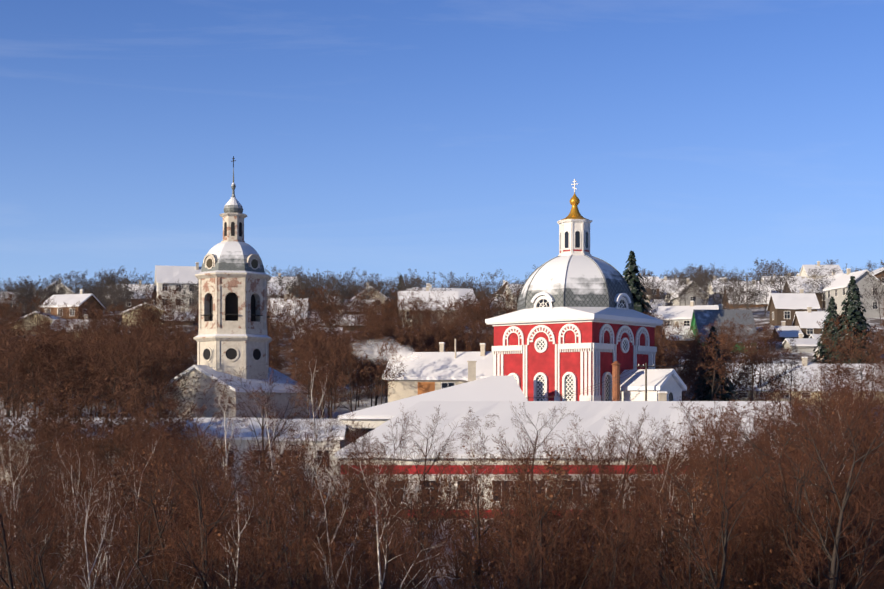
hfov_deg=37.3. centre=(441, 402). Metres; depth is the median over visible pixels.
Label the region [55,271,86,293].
hill tree
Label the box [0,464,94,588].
tree
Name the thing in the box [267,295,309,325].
house
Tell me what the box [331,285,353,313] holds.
hill tree
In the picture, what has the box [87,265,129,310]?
hill tree
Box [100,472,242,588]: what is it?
tree
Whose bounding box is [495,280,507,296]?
house
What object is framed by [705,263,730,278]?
hill tree
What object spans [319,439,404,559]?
tree
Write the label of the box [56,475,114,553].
tree
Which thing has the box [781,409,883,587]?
tree
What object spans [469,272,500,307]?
hill tree
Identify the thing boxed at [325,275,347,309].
hill tree
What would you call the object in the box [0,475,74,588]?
tree
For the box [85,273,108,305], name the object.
hill tree
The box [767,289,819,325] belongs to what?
house
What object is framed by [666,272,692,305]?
hill tree
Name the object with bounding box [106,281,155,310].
house
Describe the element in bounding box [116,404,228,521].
tall tree
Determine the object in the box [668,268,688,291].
hill tree
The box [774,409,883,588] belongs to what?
tree
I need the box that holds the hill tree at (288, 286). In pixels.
[272,277,302,297]
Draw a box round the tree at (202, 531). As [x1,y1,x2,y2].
[104,434,338,588]
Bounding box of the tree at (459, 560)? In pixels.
[358,475,494,588]
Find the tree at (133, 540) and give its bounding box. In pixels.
[55,484,237,588]
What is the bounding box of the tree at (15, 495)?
[0,464,53,573]
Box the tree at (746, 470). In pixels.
[696,435,776,562]
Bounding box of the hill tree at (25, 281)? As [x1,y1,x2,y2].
[15,276,44,312]
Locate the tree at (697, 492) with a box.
[626,422,803,588]
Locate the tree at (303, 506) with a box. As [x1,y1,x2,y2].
[239,424,413,588]
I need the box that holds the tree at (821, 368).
[762,359,883,472]
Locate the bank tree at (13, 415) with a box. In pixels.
[0,405,59,487]
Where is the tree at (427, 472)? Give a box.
[375,439,440,571]
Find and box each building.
[0,419,348,500]
[334,391,801,522]
[724,357,883,404]
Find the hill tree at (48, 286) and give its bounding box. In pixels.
[40,277,58,297]
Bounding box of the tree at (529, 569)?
[476,456,668,588]
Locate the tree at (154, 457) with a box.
[97,447,214,588]
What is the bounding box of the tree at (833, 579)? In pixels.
[741,387,883,588]
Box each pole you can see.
[638,363,653,400]
[743,276,751,308]
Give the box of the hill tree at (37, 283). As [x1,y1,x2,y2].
[14,279,43,311]
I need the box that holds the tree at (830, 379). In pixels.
[787,361,882,430]
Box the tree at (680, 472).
[650,438,729,577]
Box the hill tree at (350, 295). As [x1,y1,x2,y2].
[332,284,361,313]
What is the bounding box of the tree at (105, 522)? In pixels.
[60,466,146,588]
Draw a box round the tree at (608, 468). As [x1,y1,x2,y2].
[488,430,622,588]
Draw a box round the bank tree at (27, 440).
[14,417,48,478]
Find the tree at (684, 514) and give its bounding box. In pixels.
[624,475,714,586]
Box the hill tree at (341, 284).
[328,275,352,300]
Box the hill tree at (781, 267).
[765,259,798,292]
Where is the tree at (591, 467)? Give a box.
[561,431,627,537]
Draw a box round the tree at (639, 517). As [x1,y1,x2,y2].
[580,474,717,587]
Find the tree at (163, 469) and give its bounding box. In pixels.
[83,433,212,552]
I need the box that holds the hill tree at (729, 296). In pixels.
[708,283,745,309]
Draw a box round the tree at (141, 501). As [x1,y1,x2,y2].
[122,467,190,542]
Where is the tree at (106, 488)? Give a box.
[46,481,154,588]
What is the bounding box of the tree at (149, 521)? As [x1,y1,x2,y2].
[81,458,246,588]
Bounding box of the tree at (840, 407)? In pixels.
[788,373,883,505]
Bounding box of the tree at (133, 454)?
[103,428,170,497]
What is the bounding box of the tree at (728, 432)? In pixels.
[660,399,793,535]
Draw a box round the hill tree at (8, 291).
[0,278,22,308]
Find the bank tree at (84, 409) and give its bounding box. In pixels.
[24,377,129,463]
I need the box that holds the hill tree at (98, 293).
[84,281,106,305]
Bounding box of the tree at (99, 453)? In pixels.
[81,434,126,531]
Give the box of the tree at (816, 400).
[777,383,861,463]
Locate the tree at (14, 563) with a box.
[0,530,34,588]
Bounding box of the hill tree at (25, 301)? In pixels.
[17,292,32,313]
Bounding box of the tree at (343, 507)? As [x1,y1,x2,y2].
[280,427,390,588]
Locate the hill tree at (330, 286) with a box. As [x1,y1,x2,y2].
[310,269,350,311]
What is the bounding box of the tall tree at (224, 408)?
[180,375,249,499]
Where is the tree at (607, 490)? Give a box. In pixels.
[560,431,808,588]
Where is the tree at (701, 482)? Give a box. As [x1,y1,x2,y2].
[604,468,782,588]
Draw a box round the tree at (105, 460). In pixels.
[72,422,195,558]
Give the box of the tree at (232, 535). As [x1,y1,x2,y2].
[162,479,268,588]
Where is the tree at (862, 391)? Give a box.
[847,376,880,440]
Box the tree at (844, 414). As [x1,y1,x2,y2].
[776,373,883,530]
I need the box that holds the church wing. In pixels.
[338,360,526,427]
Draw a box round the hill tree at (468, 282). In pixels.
[454,273,478,289]
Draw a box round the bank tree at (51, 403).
[24,390,93,471]
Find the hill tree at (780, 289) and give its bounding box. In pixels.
[773,273,797,292]
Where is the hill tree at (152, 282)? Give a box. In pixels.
[136,281,155,300]
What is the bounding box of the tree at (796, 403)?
[751,381,832,456]
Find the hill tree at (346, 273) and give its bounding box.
[334,267,361,298]
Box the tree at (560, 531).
[485,488,595,587]
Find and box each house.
[0,292,31,316]
[14,309,61,334]
[41,290,104,318]
[43,278,73,297]
[51,314,117,339]
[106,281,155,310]
[122,300,171,325]
[154,262,201,311]
[161,308,198,325]
[267,283,285,297]
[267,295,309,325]
[268,273,297,298]
[292,327,342,342]
[311,310,365,329]
[344,299,374,313]
[352,283,386,310]
[382,339,492,401]
[398,286,458,329]
[413,283,476,319]
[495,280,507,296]
[503,284,522,311]
[623,274,660,298]
[647,295,663,314]
[656,301,718,330]
[659,284,666,299]
[660,277,685,290]
[660,283,675,302]
[661,321,694,346]
[670,278,705,305]
[690,304,757,350]
[707,277,762,304]
[722,280,770,308]
[761,273,805,283]
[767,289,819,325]
[770,280,783,292]
[770,321,803,341]
[780,333,817,352]
[783,274,836,307]
[792,306,828,337]
[799,261,842,277]
[809,334,821,347]
[823,268,883,317]
[824,272,843,277]
[871,267,883,280]
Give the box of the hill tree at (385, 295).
[372,286,393,310]
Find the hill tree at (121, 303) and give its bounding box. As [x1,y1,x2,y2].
[105,287,131,319]
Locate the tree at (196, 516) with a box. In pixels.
[149,475,263,583]
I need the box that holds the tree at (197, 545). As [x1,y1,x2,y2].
[151,496,248,588]
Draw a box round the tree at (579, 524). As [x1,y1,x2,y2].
[526,458,627,588]
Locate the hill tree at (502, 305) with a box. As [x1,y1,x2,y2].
[490,293,513,314]
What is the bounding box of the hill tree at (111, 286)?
[103,277,123,299]
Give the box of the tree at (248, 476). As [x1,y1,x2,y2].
[214,459,296,576]
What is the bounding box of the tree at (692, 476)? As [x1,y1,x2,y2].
[677,462,743,588]
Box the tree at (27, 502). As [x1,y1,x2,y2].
[0,425,89,588]
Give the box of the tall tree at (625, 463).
[587,417,682,523]
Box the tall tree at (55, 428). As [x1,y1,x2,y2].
[24,416,96,510]
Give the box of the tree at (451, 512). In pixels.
[423,477,468,557]
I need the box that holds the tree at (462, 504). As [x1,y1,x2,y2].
[421,445,527,588]
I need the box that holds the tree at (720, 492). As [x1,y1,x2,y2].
[658,448,782,588]
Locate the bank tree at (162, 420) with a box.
[132,384,211,478]
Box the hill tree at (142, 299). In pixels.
[128,288,155,319]
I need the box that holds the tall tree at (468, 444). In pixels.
[439,407,509,525]
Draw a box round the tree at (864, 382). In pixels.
[832,366,875,417]
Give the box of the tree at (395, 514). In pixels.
[310,464,466,588]
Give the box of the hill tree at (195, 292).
[190,279,198,306]
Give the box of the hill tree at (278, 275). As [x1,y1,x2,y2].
[264,265,289,285]
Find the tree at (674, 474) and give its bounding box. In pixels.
[652,443,719,535]
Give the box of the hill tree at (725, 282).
[717,273,740,297]
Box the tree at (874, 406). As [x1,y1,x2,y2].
[836,393,883,460]
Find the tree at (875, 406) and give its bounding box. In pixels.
[864,387,883,448]
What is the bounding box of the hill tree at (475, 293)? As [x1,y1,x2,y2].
[464,283,498,316]
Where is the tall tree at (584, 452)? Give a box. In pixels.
[540,410,624,539]
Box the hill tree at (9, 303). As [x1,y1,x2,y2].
[0,292,20,316]
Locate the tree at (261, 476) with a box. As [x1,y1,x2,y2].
[216,445,293,565]
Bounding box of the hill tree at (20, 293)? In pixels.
[9,282,34,311]
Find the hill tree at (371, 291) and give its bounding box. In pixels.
[358,278,385,305]
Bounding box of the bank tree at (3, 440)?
[0,405,18,450]
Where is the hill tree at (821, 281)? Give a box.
[797,259,839,310]
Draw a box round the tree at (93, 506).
[37,456,189,588]
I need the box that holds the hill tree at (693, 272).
[677,263,705,288]
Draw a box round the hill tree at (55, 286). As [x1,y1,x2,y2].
[41,274,65,294]
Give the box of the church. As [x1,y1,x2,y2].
[485,179,686,400]
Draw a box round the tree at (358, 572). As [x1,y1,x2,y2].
[332,477,489,588]
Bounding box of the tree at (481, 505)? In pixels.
[448,477,522,588]
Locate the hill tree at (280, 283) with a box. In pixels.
[267,276,296,298]
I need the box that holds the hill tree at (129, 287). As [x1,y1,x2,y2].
[121,276,136,308]
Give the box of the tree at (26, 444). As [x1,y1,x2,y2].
[0,426,70,587]
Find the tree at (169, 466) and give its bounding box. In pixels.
[133,445,198,509]
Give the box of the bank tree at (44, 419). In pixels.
[14,401,82,488]
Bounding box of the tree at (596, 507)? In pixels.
[492,441,675,587]
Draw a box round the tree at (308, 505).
[285,479,351,579]
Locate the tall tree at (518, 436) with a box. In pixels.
[498,402,585,513]
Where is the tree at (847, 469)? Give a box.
[766,392,883,588]
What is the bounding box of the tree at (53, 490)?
[25,460,79,563]
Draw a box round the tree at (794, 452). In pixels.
[748,428,823,557]
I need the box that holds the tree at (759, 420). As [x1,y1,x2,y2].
[741,404,776,541]
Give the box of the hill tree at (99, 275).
[90,267,125,311]
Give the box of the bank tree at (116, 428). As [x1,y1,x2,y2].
[93,409,140,454]
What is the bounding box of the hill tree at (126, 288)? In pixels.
[109,280,135,302]
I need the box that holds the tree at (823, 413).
[723,371,883,584]
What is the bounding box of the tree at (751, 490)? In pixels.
[718,448,777,562]
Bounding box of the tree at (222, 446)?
[177,443,265,562]
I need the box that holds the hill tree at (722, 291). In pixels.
[704,284,732,307]
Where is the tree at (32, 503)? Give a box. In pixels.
[0,462,66,578]
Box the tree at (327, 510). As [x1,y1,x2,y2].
[280,476,372,587]
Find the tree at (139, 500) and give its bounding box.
[81,452,212,585]
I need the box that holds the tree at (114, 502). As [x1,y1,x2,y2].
[65,463,150,588]
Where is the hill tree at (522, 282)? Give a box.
[506,272,531,307]
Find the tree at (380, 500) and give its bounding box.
[276,448,447,588]
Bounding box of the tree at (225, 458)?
[211,436,241,497]
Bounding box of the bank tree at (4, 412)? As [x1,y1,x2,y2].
[0,395,7,436]
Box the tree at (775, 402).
[733,372,883,578]
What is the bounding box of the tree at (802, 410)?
[747,380,872,517]
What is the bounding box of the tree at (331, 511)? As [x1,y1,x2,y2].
[300,489,366,583]
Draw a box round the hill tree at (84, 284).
[69,274,94,293]
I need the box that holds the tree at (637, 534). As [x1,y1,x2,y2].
[560,448,680,588]
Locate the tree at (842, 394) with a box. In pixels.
[757,381,883,587]
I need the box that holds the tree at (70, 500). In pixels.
[37,458,99,584]
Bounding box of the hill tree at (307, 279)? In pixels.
[291,274,319,298]
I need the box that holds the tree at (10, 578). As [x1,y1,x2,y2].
[0,446,89,588]
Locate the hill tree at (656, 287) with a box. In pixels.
[643,275,671,299]
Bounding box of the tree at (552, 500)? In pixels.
[439,444,642,588]
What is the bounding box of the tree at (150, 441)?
[84,429,165,558]
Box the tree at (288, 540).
[238,485,345,587]
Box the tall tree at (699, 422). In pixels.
[663,394,741,501]
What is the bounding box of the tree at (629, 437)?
[580,417,721,573]
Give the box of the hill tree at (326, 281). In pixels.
[316,272,337,296]
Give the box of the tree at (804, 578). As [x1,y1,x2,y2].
[704,429,883,588]
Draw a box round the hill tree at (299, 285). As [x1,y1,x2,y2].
[288,276,309,298]
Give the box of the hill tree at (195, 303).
[179,294,198,327]
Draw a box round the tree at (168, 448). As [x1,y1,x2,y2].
[141,427,233,511]
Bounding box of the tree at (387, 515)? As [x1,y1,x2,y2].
[194,446,450,588]
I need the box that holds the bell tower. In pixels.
[161,156,309,418]
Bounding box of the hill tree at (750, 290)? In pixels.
[742,278,757,309]
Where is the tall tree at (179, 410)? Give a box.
[153,393,238,486]
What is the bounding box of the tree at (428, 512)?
[316,443,483,588]
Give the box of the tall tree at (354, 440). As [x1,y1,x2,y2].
[321,402,422,554]
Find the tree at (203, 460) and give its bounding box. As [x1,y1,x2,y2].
[146,440,261,558]
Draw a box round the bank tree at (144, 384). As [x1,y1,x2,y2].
[70,368,179,479]
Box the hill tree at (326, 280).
[310,271,335,293]
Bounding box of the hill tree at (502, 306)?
[491,298,512,314]
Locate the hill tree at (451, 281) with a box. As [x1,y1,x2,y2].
[435,272,466,287]
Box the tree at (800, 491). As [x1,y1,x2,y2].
[656,416,883,588]
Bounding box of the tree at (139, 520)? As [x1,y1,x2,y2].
[115,480,271,585]
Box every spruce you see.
[623,250,655,337]
[690,326,735,400]
[811,296,840,362]
[827,276,876,363]
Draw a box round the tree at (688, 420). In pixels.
[680,394,771,496]
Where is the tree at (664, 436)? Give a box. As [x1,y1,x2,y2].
[597,425,733,588]
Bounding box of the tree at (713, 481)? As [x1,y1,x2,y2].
[662,443,762,588]
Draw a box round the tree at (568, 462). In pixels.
[489,433,643,586]
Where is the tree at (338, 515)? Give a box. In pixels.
[270,460,412,588]
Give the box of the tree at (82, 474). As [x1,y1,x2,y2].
[52,437,110,543]
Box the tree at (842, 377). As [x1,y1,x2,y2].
[823,358,883,434]
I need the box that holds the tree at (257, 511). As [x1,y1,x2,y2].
[227,477,284,574]
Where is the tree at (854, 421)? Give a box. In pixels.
[699,386,883,588]
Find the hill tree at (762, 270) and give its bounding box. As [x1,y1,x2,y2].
[753,261,768,276]
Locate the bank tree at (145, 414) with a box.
[98,380,183,462]
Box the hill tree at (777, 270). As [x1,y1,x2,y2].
[763,260,791,275]
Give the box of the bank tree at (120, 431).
[83,414,157,492]
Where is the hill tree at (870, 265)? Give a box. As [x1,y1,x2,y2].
[867,262,881,270]
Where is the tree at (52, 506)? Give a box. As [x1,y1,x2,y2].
[0,449,101,588]
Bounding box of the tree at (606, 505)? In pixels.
[501,446,687,588]
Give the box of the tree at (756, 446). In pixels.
[672,393,876,588]
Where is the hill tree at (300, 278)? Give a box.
[287,271,317,295]
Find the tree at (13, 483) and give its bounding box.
[0,440,63,587]
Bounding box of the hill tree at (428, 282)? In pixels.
[418,278,440,287]
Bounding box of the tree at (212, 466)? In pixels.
[145,449,280,588]
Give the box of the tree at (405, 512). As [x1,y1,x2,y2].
[336,470,444,584]
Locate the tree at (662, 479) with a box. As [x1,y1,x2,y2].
[627,451,695,509]
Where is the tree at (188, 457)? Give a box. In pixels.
[163,431,231,506]
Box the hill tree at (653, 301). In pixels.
[646,289,669,314]
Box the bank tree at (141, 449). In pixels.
[108,426,176,485]
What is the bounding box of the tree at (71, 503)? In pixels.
[22,461,103,585]
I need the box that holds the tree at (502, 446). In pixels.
[429,422,552,588]
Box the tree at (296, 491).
[200,445,415,588]
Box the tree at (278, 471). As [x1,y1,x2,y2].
[236,446,310,541]
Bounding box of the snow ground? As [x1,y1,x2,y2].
[0,301,883,588]
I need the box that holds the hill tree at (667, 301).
[651,294,677,315]
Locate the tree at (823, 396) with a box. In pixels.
[803,386,837,447]
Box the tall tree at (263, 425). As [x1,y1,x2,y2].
[193,360,339,525]
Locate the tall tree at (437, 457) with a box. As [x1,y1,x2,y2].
[378,404,473,561]
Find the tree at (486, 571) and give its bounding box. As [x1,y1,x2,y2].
[442,458,559,588]
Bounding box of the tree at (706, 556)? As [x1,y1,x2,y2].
[600,421,790,588]
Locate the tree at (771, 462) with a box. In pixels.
[719,416,825,581]
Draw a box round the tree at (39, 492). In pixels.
[0,436,115,588]
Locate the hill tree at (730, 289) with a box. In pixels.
[714,273,766,309]
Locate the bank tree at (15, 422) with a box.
[0,400,30,478]
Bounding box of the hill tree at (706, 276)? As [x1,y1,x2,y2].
[695,265,715,298]
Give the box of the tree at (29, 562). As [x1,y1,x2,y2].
[0,486,130,588]
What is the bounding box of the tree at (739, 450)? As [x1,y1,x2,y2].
[690,418,782,555]
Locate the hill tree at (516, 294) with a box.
[507,284,523,308]
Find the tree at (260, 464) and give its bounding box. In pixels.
[239,436,299,511]
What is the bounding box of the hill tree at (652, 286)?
[643,275,665,299]
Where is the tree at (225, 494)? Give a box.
[201,474,260,563]
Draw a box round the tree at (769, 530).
[693,448,883,588]
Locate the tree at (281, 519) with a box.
[209,433,350,588]
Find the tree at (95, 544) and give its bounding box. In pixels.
[0,456,137,588]
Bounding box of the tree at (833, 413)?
[807,383,877,464]
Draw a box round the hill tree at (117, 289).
[110,283,137,318]
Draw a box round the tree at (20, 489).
[0,444,54,575]
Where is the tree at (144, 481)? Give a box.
[104,455,180,552]
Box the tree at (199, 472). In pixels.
[138,446,241,527]
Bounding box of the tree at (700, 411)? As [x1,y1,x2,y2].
[679,405,750,490]
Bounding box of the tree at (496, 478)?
[455,428,542,587]
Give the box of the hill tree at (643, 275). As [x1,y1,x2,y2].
[637,270,656,294]
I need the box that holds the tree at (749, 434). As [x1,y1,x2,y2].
[717,395,802,547]
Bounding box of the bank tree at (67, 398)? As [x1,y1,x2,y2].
[28,373,111,468]
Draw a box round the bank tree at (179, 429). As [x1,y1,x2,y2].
[144,398,212,484]
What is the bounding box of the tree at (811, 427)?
[687,388,883,588]
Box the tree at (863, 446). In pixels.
[761,383,883,582]
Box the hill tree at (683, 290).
[676,276,694,305]
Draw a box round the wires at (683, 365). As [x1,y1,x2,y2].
[644,347,751,366]
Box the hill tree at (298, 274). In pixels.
[287,266,310,296]
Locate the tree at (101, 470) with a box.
[81,447,143,559]
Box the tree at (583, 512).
[513,473,627,580]
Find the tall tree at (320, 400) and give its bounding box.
[284,348,350,523]
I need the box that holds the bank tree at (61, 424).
[19,403,111,488]
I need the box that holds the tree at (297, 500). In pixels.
[254,459,321,587]
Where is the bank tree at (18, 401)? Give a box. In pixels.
[0,372,36,473]
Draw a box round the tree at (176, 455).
[141,429,207,486]
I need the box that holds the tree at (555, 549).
[497,435,650,588]
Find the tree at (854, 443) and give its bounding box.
[818,414,883,538]
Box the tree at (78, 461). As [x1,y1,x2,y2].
[41,434,110,584]
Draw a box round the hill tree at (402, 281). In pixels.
[380,268,426,304]
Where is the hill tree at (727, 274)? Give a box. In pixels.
[716,270,735,280]
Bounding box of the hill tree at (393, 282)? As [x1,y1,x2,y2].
[386,275,402,297]
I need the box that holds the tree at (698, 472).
[572,438,761,588]
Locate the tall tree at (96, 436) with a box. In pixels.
[56,411,145,571]
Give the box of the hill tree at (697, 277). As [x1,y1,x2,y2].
[682,267,704,304]
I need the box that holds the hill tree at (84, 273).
[56,270,91,293]
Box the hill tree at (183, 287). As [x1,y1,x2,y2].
[162,280,189,311]
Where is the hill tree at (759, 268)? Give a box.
[750,257,786,287]
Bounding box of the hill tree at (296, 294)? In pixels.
[290,284,313,307]
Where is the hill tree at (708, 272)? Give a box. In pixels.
[694,265,715,291]
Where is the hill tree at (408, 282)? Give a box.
[398,273,422,290]
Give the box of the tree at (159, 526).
[50,457,227,588]
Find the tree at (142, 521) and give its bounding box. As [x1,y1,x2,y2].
[100,494,186,586]
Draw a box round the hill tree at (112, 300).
[104,292,124,311]
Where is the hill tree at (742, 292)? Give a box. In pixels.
[717,270,757,309]
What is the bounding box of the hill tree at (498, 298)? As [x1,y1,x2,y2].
[491,287,509,314]
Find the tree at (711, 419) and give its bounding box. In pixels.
[650,408,773,514]
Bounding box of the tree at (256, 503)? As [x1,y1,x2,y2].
[148,440,364,588]
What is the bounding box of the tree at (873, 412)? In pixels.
[831,371,883,494]
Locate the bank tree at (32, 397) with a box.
[17,386,70,436]
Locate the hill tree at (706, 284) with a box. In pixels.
[694,270,720,303]
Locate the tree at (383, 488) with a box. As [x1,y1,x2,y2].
[342,433,467,588]
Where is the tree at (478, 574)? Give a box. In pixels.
[422,454,578,588]
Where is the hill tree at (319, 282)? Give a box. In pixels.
[293,275,323,306]
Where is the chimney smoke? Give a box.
[362,345,415,360]
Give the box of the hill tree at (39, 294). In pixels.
[24,284,54,311]
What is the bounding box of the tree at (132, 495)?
[118,474,147,545]
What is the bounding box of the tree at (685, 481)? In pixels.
[627,438,746,587]
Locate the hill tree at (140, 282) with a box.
[122,268,154,306]
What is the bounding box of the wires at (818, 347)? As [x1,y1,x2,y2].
[753,335,871,348]
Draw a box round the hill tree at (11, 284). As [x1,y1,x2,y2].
[0,276,27,291]
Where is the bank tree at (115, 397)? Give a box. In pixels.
[67,377,146,484]
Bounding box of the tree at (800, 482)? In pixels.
[715,427,883,588]
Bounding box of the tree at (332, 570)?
[235,481,462,588]
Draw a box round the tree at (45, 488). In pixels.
[0,452,67,552]
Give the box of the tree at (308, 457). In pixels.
[286,431,326,494]
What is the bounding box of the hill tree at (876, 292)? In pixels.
[859,270,883,325]
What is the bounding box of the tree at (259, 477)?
[167,462,310,588]
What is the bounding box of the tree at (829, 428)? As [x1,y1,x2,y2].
[762,395,879,516]
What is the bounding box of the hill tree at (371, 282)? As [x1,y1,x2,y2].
[356,270,385,298]
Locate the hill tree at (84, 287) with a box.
[77,279,95,293]
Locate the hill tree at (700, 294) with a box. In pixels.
[693,276,720,304]
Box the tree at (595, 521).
[544,470,651,588]
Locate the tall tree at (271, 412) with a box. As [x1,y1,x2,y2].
[239,386,302,585]
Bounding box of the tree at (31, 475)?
[0,455,60,528]
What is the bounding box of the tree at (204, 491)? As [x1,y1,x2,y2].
[128,457,240,584]
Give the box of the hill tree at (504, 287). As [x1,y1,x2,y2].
[492,280,519,307]
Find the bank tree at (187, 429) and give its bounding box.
[172,409,213,461]
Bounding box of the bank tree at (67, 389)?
[25,375,118,449]
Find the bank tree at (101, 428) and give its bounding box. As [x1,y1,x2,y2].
[74,401,129,465]
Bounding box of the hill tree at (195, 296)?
[183,281,198,308]
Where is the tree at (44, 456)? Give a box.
[2,422,91,551]
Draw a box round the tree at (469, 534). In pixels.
[429,478,528,588]
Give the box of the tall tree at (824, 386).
[777,366,866,451]
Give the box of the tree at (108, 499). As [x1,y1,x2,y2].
[79,467,182,588]
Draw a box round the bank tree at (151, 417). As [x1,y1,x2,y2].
[110,395,190,482]
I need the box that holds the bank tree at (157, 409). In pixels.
[99,385,208,470]
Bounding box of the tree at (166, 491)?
[146,463,194,552]
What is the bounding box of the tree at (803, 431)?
[747,394,883,566]
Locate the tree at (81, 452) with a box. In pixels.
[51,433,111,506]
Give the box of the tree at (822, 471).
[736,427,862,587]
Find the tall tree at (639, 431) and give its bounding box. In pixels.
[586,405,676,549]
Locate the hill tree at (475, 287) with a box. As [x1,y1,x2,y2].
[454,278,490,302]
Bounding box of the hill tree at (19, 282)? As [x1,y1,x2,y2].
[18,276,44,311]
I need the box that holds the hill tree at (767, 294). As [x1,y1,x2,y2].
[745,272,779,316]
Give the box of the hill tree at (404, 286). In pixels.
[390,276,414,299]
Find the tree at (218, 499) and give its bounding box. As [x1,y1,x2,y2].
[155,462,323,588]
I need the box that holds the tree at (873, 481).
[776,403,883,587]
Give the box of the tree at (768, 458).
[716,419,808,576]

